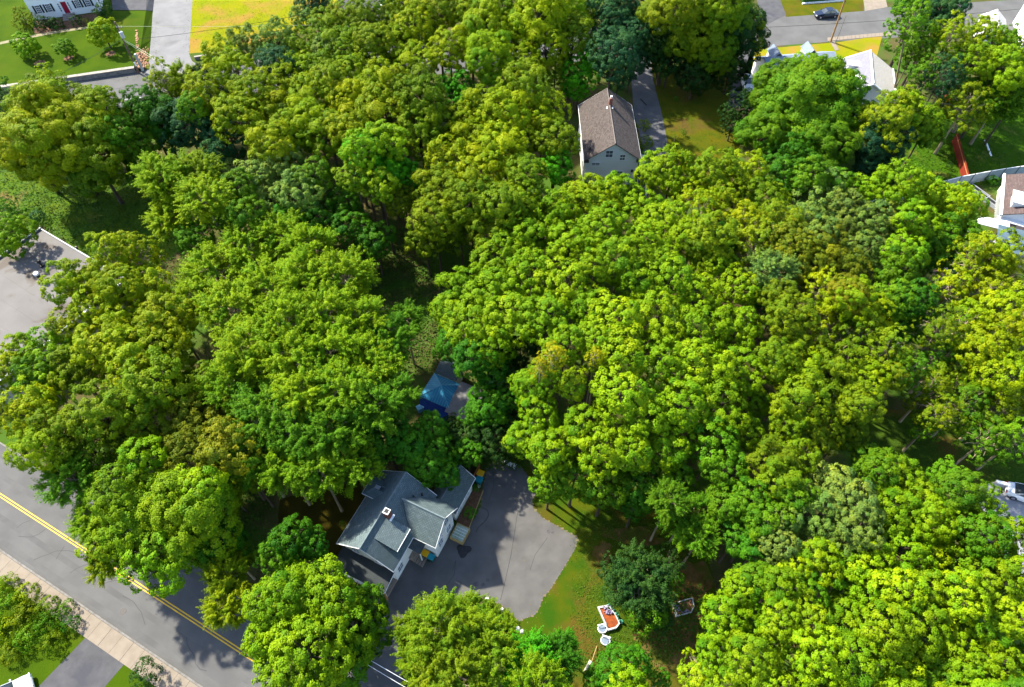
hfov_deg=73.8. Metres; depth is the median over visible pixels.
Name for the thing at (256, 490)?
oak tree
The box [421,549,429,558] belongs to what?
wheelie bin
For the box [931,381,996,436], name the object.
birch tree
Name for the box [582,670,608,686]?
maple tree
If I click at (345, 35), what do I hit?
oak tree
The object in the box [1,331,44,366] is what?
maple tree
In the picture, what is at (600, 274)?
maple tree
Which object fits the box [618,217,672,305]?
maple tree
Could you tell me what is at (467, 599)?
locust tree
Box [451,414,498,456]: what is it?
maple tree
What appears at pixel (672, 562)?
shrub
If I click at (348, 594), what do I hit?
maple tree
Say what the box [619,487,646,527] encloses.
maple tree
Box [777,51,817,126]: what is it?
maple tree
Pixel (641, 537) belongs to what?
dry lawn
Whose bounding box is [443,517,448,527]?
window
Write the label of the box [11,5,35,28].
shrub
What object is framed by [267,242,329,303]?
locust tree
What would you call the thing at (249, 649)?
maple tree
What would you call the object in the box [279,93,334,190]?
oak tree
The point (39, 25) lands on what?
shrub
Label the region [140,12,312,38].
power line
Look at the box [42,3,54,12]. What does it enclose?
window
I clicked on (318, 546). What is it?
maple tree
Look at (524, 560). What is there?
leaf litter
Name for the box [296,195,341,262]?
maple tree
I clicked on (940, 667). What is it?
maple tree
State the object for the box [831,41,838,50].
path
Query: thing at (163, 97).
maple tree
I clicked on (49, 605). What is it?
shrub
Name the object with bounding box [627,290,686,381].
maple tree
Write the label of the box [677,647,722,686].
birch tree
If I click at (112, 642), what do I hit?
sidewalk
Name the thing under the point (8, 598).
shrub
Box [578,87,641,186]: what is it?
brown roofed house
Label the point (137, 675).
shrub
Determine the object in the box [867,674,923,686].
maple tree
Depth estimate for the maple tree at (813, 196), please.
85.81 m
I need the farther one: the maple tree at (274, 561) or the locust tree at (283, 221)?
the locust tree at (283, 221)
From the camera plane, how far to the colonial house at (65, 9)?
126.68 m
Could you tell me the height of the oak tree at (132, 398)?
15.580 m
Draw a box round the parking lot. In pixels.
[979,482,1023,575]
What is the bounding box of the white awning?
[978,217,1009,228]
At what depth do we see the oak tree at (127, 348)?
68.14 m
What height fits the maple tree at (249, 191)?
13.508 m
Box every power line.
[24,39,121,90]
[136,25,294,26]
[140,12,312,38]
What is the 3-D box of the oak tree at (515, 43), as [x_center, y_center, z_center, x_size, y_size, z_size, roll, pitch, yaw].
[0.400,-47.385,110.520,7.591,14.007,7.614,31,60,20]
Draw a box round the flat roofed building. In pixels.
[0,227,136,406]
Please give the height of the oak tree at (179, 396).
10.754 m
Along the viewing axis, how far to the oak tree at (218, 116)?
90.99 m
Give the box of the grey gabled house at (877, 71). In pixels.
[840,50,895,121]
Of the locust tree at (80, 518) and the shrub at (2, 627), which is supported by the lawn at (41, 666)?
the shrub at (2, 627)
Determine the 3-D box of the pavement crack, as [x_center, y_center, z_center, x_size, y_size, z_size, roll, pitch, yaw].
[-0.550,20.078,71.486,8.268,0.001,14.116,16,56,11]
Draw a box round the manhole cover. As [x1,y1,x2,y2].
[119,608,126,614]
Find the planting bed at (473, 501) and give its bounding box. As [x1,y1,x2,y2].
[456,488,482,527]
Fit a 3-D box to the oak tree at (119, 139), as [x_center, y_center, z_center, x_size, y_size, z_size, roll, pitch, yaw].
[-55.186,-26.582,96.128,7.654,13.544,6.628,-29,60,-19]
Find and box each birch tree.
[0,76,20,108]
[0,199,28,235]
[25,73,65,86]
[31,62,67,87]
[58,79,82,97]
[83,231,152,312]
[105,229,167,288]
[142,56,191,138]
[528,357,550,417]
[536,339,568,436]
[579,340,613,406]
[581,345,604,428]
[671,179,705,216]
[675,187,723,262]
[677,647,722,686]
[712,198,769,278]
[731,214,782,299]
[788,265,840,345]
[806,299,857,352]
[830,310,886,368]
[845,134,896,181]
[852,321,914,392]
[854,88,919,180]
[869,350,928,409]
[882,0,938,87]
[892,35,930,86]
[895,302,970,382]
[898,362,957,422]
[901,19,949,86]
[902,392,969,449]
[902,416,943,451]
[906,53,942,94]
[908,333,969,393]
[912,52,967,107]
[912,265,972,334]
[921,9,974,90]
[921,298,996,370]
[925,233,1001,314]
[925,345,991,407]
[926,44,976,106]
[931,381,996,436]
[932,80,994,154]
[947,266,1013,326]
[948,415,1014,467]
[951,66,1005,132]
[956,22,1022,109]
[956,309,1023,385]
[958,382,1023,440]
[967,322,1023,394]
[969,246,1023,319]
[975,414,1023,470]
[983,378,1023,429]
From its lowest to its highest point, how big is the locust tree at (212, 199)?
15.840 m
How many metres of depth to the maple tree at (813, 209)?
82.82 m
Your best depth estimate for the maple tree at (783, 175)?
88.46 m
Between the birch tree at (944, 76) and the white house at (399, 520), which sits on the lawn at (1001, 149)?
the birch tree at (944, 76)
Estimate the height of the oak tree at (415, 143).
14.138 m
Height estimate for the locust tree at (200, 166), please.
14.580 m
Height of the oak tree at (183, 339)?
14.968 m
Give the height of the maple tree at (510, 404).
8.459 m
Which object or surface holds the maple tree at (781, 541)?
on the ground at (202, 336)
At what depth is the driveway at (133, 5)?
130.27 m
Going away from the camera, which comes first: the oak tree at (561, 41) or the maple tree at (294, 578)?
the maple tree at (294, 578)
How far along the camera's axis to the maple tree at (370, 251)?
85.50 m
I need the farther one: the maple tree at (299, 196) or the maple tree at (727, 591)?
the maple tree at (299, 196)
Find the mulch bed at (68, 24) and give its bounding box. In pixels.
[33,13,100,33]
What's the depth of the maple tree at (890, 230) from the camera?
83.95 m
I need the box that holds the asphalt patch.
[456,545,471,557]
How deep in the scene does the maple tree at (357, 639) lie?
56.52 m
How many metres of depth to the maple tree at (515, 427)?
66.16 m
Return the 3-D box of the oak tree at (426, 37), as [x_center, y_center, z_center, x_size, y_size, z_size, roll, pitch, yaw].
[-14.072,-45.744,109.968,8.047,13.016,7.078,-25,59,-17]
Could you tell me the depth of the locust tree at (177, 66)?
100.72 m
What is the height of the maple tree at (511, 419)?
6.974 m
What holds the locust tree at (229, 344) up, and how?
on the ground at (202, 336)
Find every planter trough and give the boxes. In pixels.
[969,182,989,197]
[977,192,995,209]
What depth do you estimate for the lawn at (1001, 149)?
106.87 m
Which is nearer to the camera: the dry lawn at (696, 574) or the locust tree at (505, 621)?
the locust tree at (505, 621)
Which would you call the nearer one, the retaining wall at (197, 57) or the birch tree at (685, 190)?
the birch tree at (685, 190)
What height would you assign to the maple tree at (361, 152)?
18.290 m
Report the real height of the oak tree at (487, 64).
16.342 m
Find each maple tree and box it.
[0,211,38,260]
[0,344,31,393]
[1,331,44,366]
[8,351,80,416]
[10,363,73,411]
[16,323,96,396]
[74,508,137,566]
[82,460,156,526]
[86,468,204,575]
[113,84,172,157]
[115,434,170,482]
[115,516,206,598]
[124,142,160,184]
[129,93,188,157]
[134,468,244,570]
[170,463,230,514]
[175,88,222,173]
[191,516,254,569]
[219,167,262,237]
[224,194,267,232]
[233,152,280,199]
[239,555,362,686]
[239,601,292,663]
[241,171,294,214]
[241,568,310,631]
[251,646,332,686]
[252,532,293,575]
[261,143,310,183]
[264,513,315,566]
[267,610,356,686]
[269,166,327,250]
[272,201,308,227]
[291,154,334,223]
[295,524,329,561]
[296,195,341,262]
[300,553,361,625]
[309,588,390,666]
[315,642,375,686]
[326,184,363,240]
[329,210,372,249]
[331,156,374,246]
[336,126,380,236]
[342,129,410,221]
[343,428,387,476]
[351,619,392,657]
[353,220,396,276]
[353,581,390,629]
[359,165,401,254]
[360,413,415,469]
[363,118,410,219]
[383,158,420,228]
[385,418,427,475]
[402,443,446,490]
[407,409,452,448]
[414,433,456,468]
[426,291,472,330]
[428,452,460,490]
[431,325,467,382]
[434,262,491,337]
[435,69,480,105]
[438,412,465,445]
[442,292,503,381]
[450,338,498,412]
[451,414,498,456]
[451,437,483,472]
[455,83,481,111]
[456,399,491,432]
[462,266,524,323]
[466,378,508,430]
[467,320,517,368]
[469,232,531,310]
[471,350,512,390]
[474,418,521,466]
[481,288,538,367]
[481,361,522,401]
[494,330,541,369]
[494,387,521,418]
[494,407,525,433]
[496,246,558,337]
[499,210,553,289]
[501,420,546,475]
[507,365,553,436]
[515,289,575,355]
[517,194,552,229]
[517,391,562,458]
[520,186,582,270]
[522,426,578,487]
[523,357,561,408]
[527,464,569,509]
[533,255,598,344]
[537,147,577,196]
[538,321,589,410]
[542,180,605,262]
[545,220,600,279]
[549,451,597,507]
[552,365,587,443]
[559,402,610,478]
[560,74,590,115]
[561,49,602,113]
[564,287,617,374]
[567,171,622,227]
[571,419,628,489]
[573,315,618,408]
[576,201,635,288]
[578,246,612,313]
[578,461,631,516]
[580,52,599,100]
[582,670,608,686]
[584,288,646,385]
[587,640,641,686]
[588,321,646,411]
[588,357,652,454]
[593,235,654,325]
[594,170,646,236]
[601,657,648,686]
[607,422,654,498]
[608,255,660,335]
[615,462,661,516]
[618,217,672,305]
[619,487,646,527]
[620,388,670,454]
[622,189,664,247]
[624,643,656,686]
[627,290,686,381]
[628,332,691,397]
[633,150,677,211]
[638,199,692,248]
[640,142,698,214]
[644,255,693,341]
[645,421,701,474]
[647,241,681,323]
[647,666,671,686]
[652,376,712,462]
[653,462,700,493]
[663,336,736,411]
[666,213,705,290]
[667,164,709,218]
[668,272,723,340]
[670,302,731,378]
[686,246,732,308]
[686,415,743,484]
[688,375,752,453]
[689,633,733,679]
[697,593,749,647]
[700,244,739,307]
[701,444,751,509]
[702,479,743,530]
[703,666,747,686]
[708,568,759,621]
[709,219,744,283]
[709,304,765,350]
[711,346,769,406]
[715,261,765,336]
[717,515,759,562]
[720,475,775,541]
[720,598,773,653]
[722,560,778,614]
[723,629,779,686]
[724,415,766,471]
[729,379,770,434]
[729,499,795,562]
[732,104,794,171]
[732,525,786,575]
[745,596,806,647]
[745,663,794,686]
[746,57,868,173]
[747,505,804,561]
[748,56,803,118]
[751,519,803,574]
[752,271,796,331]
[753,622,820,685]
[758,552,813,602]
[758,565,807,606]
[759,128,817,186]
[761,153,806,198]
[769,477,820,523]
[774,589,837,644]
[776,625,851,686]
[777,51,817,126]
[779,569,830,613]
[779,658,837,686]
[780,536,845,593]
[782,485,846,551]
[783,200,832,245]
[788,52,856,112]
[790,154,830,207]
[791,166,855,223]
[793,119,863,189]
[798,507,867,571]
[799,214,840,249]
[803,457,859,514]
[805,469,878,541]
[809,550,880,603]
[814,592,875,644]
[816,80,877,132]
[819,166,864,201]
[820,665,860,686]
[823,187,874,239]
[823,628,895,686]
[825,566,897,627]
[828,533,898,592]
[834,229,883,268]
[834,499,885,553]
[842,199,901,271]
[843,442,883,486]
[843,562,931,625]
[850,517,939,585]
[850,598,918,663]
[852,171,897,207]
[852,446,908,495]
[855,278,919,356]
[856,305,904,358]
[864,630,927,686]
[867,199,910,254]
[867,486,924,545]
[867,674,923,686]
[871,277,940,356]
[872,157,930,227]
[872,454,926,503]
[872,596,952,667]
[873,197,944,281]
[873,244,927,297]
[873,493,963,561]
[875,88,929,130]
[878,306,935,346]
[879,228,931,274]
[882,170,944,251]
[886,567,959,625]
[892,527,969,585]
[894,98,944,160]
[896,84,921,110]
[896,477,950,522]
[897,632,963,686]
[902,109,946,167]
[902,223,950,276]
[902,568,992,626]
[914,176,958,229]
[914,667,963,686]
[917,232,962,285]
[922,207,982,273]
[922,454,973,502]
[923,179,982,231]
[923,633,1007,686]
[925,496,986,554]
[925,610,986,662]
[927,523,995,588]
[928,469,995,513]
[939,213,975,240]
[941,13,1010,105]
[944,38,1000,109]
[945,185,991,223]
[945,554,1023,612]
[949,662,1006,686]
[953,483,1010,522]
[954,508,1015,560]
[956,602,1022,652]
[959,43,1023,138]
[959,595,1023,645]
[960,553,1023,604]
[963,642,1023,684]
[967,530,1020,571]
[968,631,1023,686]
[983,82,1023,144]
[986,515,1023,555]
[998,674,1023,686]
[1007,35,1023,68]
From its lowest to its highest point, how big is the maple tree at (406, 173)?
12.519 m
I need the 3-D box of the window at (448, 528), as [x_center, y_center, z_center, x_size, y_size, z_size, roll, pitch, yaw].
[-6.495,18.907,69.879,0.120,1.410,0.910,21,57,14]
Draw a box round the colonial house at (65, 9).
[24,0,102,20]
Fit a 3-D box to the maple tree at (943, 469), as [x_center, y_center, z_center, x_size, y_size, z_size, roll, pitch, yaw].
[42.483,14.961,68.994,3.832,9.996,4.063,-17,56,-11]
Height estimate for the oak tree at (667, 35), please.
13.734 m
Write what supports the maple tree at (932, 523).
on the ground at (202, 336)
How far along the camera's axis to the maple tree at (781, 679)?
51.73 m
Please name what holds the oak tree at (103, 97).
on the lawn at (140, 207)
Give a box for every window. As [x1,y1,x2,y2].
[32,5,44,13]
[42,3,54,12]
[71,0,83,8]
[82,0,93,6]
[351,547,360,554]
[397,561,403,573]
[438,536,443,548]
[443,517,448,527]
[446,522,450,534]
[591,162,599,165]
[605,150,613,157]
[619,154,625,160]
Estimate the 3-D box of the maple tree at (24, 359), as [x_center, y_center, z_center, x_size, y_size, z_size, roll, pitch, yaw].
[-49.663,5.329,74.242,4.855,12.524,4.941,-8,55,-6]
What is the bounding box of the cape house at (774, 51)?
[751,41,836,84]
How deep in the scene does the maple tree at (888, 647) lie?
52.90 m
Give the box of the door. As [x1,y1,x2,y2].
[57,0,71,13]
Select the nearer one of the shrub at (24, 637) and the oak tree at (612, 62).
the shrub at (24, 637)
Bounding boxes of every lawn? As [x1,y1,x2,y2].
[0,0,152,84]
[0,172,198,276]
[0,581,154,686]
[189,0,337,52]
[278,480,364,561]
[500,465,717,686]
[592,541,611,563]
[601,526,665,546]
[632,630,664,643]
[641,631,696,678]
[652,66,746,207]
[669,597,705,639]
[673,560,713,602]
[746,35,881,75]
[780,0,863,16]
[850,408,1023,484]
[896,100,1023,186]
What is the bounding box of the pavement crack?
[446,476,547,599]
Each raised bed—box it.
[597,603,622,630]
[672,598,694,616]
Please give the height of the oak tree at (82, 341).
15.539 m
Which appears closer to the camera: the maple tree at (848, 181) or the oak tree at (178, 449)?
the oak tree at (178, 449)
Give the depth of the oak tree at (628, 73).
108.37 m
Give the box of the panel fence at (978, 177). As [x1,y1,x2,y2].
[867,166,1023,208]
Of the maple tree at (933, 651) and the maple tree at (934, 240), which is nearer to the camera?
the maple tree at (933, 651)
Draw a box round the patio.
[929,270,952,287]
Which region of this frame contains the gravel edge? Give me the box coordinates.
[476,463,578,620]
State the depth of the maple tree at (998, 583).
56.51 m
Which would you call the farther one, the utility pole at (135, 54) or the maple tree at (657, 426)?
the utility pole at (135, 54)
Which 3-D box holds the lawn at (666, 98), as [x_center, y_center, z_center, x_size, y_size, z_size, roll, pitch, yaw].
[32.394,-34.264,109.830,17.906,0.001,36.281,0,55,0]
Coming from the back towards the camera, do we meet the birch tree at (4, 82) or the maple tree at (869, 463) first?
the birch tree at (4, 82)
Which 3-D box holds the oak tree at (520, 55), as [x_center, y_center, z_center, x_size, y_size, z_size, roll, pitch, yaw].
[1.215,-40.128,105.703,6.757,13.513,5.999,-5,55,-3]
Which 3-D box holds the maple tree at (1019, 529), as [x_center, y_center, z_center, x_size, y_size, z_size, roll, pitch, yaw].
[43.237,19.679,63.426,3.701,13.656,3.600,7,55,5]
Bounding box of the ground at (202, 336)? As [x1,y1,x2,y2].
[0,0,1023,686]
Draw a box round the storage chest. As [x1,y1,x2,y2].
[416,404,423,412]
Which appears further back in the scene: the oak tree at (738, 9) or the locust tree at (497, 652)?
the oak tree at (738, 9)
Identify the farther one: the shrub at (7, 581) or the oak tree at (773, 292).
the oak tree at (773, 292)
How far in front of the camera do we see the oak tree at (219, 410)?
67.81 m
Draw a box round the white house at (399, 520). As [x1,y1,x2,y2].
[335,465,475,599]
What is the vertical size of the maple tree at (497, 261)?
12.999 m
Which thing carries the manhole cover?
on the road at (224, 652)
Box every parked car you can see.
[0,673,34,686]
[740,74,753,90]
[813,7,838,19]
[1005,481,1023,501]
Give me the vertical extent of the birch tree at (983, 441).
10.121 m
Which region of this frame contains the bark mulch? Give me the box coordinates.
[135,30,149,68]
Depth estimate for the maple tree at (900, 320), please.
76.37 m
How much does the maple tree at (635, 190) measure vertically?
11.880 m
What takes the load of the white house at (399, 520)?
on the ground at (202, 336)
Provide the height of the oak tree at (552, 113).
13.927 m
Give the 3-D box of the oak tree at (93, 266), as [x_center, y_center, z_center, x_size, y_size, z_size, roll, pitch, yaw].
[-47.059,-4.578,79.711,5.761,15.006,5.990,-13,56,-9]
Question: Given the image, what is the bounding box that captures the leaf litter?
[404,462,567,628]
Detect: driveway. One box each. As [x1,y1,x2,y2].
[39,638,123,686]
[111,0,153,10]
[343,0,380,26]
[358,462,577,686]
[632,62,668,170]
[728,51,753,106]
[757,0,785,24]
[863,0,886,10]
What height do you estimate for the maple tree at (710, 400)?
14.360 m
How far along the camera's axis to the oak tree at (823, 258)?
76.78 m
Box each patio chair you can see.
[598,623,606,632]
[601,634,610,644]
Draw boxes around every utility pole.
[114,21,143,73]
[830,0,845,41]
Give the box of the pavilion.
[420,373,458,417]
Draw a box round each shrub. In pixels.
[0,571,22,599]
[0,588,22,623]
[0,616,25,646]
[0,641,24,666]
[6,597,41,632]
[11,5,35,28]
[11,581,44,609]
[11,623,45,654]
[29,209,47,221]
[32,15,53,30]
[32,607,62,637]
[33,594,63,618]
[37,628,67,653]
[44,17,65,31]
[58,598,77,616]
[59,615,81,633]
[68,14,81,27]
[90,0,112,19]
[128,655,163,686]
[464,506,476,518]
[472,483,479,491]
[518,629,529,645]
[596,544,659,599]
[601,568,623,604]
[621,601,669,639]
[623,568,676,622]
[637,118,651,131]
[638,134,653,149]
[646,609,674,635]
[653,541,691,580]
[669,570,685,594]
[717,88,755,131]
[718,109,742,140]
[734,87,753,117]
[985,175,1000,184]
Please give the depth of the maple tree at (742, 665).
52.17 m
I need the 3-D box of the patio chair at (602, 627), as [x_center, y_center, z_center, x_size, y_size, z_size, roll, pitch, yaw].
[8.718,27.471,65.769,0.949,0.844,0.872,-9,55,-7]
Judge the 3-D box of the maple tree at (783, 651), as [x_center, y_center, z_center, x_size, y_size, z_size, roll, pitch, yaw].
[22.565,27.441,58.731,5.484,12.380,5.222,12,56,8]
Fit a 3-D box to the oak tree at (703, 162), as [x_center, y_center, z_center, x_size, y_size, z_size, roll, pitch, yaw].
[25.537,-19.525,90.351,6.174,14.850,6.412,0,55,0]
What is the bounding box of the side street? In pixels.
[146,0,203,78]
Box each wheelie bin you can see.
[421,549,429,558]
[426,553,434,561]
[475,475,482,484]
[476,469,484,476]
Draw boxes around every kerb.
[0,442,92,500]
[0,549,202,686]
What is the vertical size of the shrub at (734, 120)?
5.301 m
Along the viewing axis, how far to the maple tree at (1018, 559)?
57.24 m
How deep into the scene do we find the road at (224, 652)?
67.96 m
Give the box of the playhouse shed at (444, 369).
[435,359,463,383]
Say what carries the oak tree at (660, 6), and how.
on the lawn at (666, 98)
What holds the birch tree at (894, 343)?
on the ground at (202, 336)
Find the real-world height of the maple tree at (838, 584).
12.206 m
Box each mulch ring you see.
[34,60,44,65]
[64,56,72,60]
[106,51,114,55]
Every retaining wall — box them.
[0,66,135,91]
[194,52,226,59]
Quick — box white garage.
[973,9,1006,42]
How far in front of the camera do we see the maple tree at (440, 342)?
74.68 m
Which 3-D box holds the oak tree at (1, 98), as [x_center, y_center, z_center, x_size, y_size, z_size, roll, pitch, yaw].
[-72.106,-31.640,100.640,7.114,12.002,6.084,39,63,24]
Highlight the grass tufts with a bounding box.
[0,0,1023,686]
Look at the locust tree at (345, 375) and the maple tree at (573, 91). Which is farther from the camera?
the maple tree at (573, 91)
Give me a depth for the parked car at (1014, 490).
73.33 m
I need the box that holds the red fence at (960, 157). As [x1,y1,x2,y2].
[952,132,968,175]
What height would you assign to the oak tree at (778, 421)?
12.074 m
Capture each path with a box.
[0,26,87,43]
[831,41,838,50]
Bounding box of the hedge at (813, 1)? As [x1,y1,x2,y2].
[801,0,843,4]
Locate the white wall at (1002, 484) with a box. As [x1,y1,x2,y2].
[992,480,1007,488]
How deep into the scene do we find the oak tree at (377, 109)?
91.57 m
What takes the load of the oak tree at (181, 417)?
on the ground at (202, 336)
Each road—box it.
[0,444,360,686]
[24,0,1023,107]
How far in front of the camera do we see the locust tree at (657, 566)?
61.22 m
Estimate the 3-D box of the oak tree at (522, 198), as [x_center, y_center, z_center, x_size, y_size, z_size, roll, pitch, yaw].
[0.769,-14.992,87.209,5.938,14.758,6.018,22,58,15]
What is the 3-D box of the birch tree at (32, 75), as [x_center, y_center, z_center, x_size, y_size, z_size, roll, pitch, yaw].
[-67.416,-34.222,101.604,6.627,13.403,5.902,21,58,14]
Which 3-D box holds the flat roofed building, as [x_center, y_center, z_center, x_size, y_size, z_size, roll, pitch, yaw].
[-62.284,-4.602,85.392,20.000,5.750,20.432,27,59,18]
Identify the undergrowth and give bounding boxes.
[0,87,1023,657]
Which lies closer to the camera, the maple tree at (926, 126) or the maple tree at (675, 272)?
the maple tree at (675, 272)
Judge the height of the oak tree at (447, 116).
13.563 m
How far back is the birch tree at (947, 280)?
78.25 m
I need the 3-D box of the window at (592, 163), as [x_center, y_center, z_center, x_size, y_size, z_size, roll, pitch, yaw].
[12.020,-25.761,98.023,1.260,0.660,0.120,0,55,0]
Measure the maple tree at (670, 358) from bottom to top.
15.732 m
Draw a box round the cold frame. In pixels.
[450,522,469,544]
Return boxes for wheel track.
[0,451,354,677]
[0,472,254,637]
[0,537,222,686]
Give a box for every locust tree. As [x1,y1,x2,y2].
[28,448,105,508]
[63,489,113,546]
[81,544,128,588]
[126,149,187,222]
[131,147,220,235]
[139,202,194,262]
[159,56,199,97]
[164,275,228,339]
[169,238,253,308]
[170,170,237,232]
[175,147,227,230]
[186,62,213,83]
[191,353,261,418]
[192,275,268,371]
[195,549,253,599]
[198,575,257,632]
[207,307,283,391]
[210,538,256,579]
[214,216,281,291]
[216,422,284,497]
[225,253,304,332]
[227,373,301,450]
[240,286,317,396]
[245,207,313,263]
[250,316,333,396]
[253,442,312,505]
[264,395,332,464]
[265,365,337,423]
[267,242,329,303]
[273,221,339,271]
[283,441,353,511]
[286,279,357,348]
[289,312,366,370]
[297,404,375,462]
[304,244,380,317]
[304,352,376,424]
[327,436,388,498]
[331,293,391,381]
[334,373,403,443]
[336,323,408,380]
[350,343,399,391]
[372,309,419,389]
[373,371,423,421]
[383,297,425,364]
[388,607,424,654]
[390,638,439,686]
[397,585,482,670]
[413,633,487,686]
[436,585,503,644]
[454,608,523,686]
[474,603,519,648]
[499,625,559,686]
[503,644,572,686]
[527,627,587,686]
[551,625,579,654]
[602,537,680,621]
[644,474,694,541]
[654,485,719,545]
[674,511,723,565]
[739,245,807,324]
[968,67,1023,144]
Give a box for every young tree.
[9,31,42,59]
[50,38,77,56]
[86,16,120,50]
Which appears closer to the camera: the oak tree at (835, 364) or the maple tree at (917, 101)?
the oak tree at (835, 364)
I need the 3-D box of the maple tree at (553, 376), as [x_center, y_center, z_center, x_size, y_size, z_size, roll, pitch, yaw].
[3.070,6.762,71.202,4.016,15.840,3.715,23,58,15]
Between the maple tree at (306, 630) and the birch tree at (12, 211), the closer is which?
the maple tree at (306, 630)
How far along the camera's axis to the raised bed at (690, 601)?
67.06 m
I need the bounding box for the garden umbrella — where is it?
[584,646,596,670]
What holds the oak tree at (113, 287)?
on the ground at (202, 336)
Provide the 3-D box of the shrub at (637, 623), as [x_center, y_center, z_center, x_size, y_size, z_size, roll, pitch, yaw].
[12.123,25.422,63.562,4.029,6.813,4.193,-21,57,-14]
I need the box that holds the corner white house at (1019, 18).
[1013,5,1023,47]
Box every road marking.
[0,493,254,660]
[780,9,1016,26]
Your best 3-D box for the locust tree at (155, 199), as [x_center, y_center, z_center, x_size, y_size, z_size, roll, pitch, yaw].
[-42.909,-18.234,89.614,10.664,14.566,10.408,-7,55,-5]
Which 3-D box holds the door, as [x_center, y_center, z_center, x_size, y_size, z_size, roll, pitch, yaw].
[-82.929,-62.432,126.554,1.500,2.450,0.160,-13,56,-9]
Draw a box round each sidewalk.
[0,552,197,686]
[828,32,890,40]
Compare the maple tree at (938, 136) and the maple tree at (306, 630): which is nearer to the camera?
the maple tree at (306, 630)
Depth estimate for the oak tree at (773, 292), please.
74.09 m
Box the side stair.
[637,154,646,197]
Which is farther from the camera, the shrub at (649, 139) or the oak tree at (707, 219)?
the shrub at (649, 139)
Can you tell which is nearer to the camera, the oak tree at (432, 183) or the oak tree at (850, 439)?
the oak tree at (850, 439)
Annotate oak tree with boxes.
[0,75,75,143]
[0,79,117,196]
[0,90,12,122]
[0,125,60,194]
[0,382,76,455]
[3,423,103,492]
[5,88,67,139]
[25,405,112,479]
[37,257,100,323]
[43,301,115,373]
[44,343,106,396]
[44,415,133,486]
[47,114,131,204]
[60,378,159,469]
[61,254,124,323]
[66,83,108,152]
[69,312,132,370]
[70,281,125,326]
[76,84,129,132]
[79,108,140,190]
[87,262,145,312]
[96,327,171,395]
[97,375,159,429]
[99,286,150,344]
[105,106,165,180]
[120,344,198,428]
[120,400,185,469]
[122,265,176,331]
[127,314,194,369]
[131,291,194,369]
[140,420,189,468]
[145,342,206,413]
[146,292,203,368]
[148,96,212,159]
[154,371,211,420]
[159,390,226,460]
[163,424,217,476]
[173,220,216,260]
[180,61,237,158]
[188,360,234,417]
[192,415,266,500]
[197,110,254,178]
[200,32,240,76]
[200,202,240,247]
[201,87,243,155]
[202,394,251,428]
[203,460,246,511]
[209,45,256,116]
[210,90,265,170]
[224,22,260,59]
[226,70,276,151]
[230,456,274,506]
[241,85,290,165]
[243,119,301,198]
[252,15,298,60]
[253,43,295,97]
[254,60,305,103]
[266,105,319,194]
[276,49,324,97]
[279,24,319,101]
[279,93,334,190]
[287,72,329,159]
[288,4,313,40]
[293,0,334,26]
[296,48,335,106]
[300,108,348,203]
[305,5,346,47]
[308,58,352,103]
[310,33,347,69]
[319,24,365,61]
[319,74,372,125]
[322,102,370,206]
[326,0,370,39]
[326,52,369,94]
[343,0,389,63]
[348,42,396,78]
[350,81,410,137]
[351,21,394,114]
[359,55,407,113]
[368,3,407,42]
[370,23,419,70]
[373,65,420,160]
[383,180,417,238]
[384,0,429,59]
[390,39,438,86]
[391,103,445,188]
[392,0,434,93]
[393,61,449,174]
[399,19,444,63]
[403,219,445,276]
[406,191,460,272]
[411,164,470,249]
[413,98,456,162]
[415,0,458,82]
[423,133,471,187]
[425,23,473,111]
[428,0,474,63]
[437,209,481,266]
[442,166,498,265]
[444,99,484,178]
[447,117,502,194]
[450,0,488,83]
[451,0,513,99]
[456,141,504,237]
[459,84,513,125]
[464,28,514,118]
[465,208,512,282]
[472,180,527,254]
[475,84,531,179]
[475,119,529,179]
[484,0,525,23]
[492,4,530,86]
[495,56,552,162]
[498,40,541,80]
[498,173,543,233]
[499,108,542,185]
[503,151,550,196]
[504,0,573,84]
[518,18,571,105]
[518,88,573,159]
[530,115,581,195]
[534,0,596,48]
[540,54,573,108]
[547,13,596,99]
[581,0,636,69]
[584,25,640,88]
[585,22,623,83]
[599,0,647,30]
[604,50,640,93]
[610,16,649,86]
[626,43,649,92]
[634,0,706,85]
[634,24,671,82]
[638,7,703,73]
[645,41,688,87]
[661,4,721,88]
[672,54,716,98]
[679,26,739,92]
[679,231,719,295]
[684,0,754,84]
[690,2,770,73]
[690,146,739,225]
[690,210,738,289]
[699,170,753,221]
[711,54,751,93]
[714,148,770,208]
[726,12,768,76]
[727,172,792,243]
[743,335,801,416]
[744,434,799,487]
[752,277,802,353]
[753,198,805,274]
[754,455,804,500]
[755,293,821,379]
[758,217,819,309]
[759,404,811,466]
[762,367,831,453]
[763,342,824,421]
[774,322,836,397]
[778,438,822,477]
[779,234,842,319]
[780,251,817,298]
[798,413,846,456]
[801,219,850,288]
[801,379,868,450]
[805,339,866,413]
[808,243,873,321]
[819,415,870,461]
[821,273,878,333]
[824,272,875,328]
[826,380,887,444]
[836,355,892,403]
[846,291,896,347]
[853,113,920,181]
[861,346,914,391]
[889,0,943,67]
[900,0,973,85]
[930,320,1015,401]
[946,226,1023,311]
[951,344,1023,419]
[973,280,1023,333]

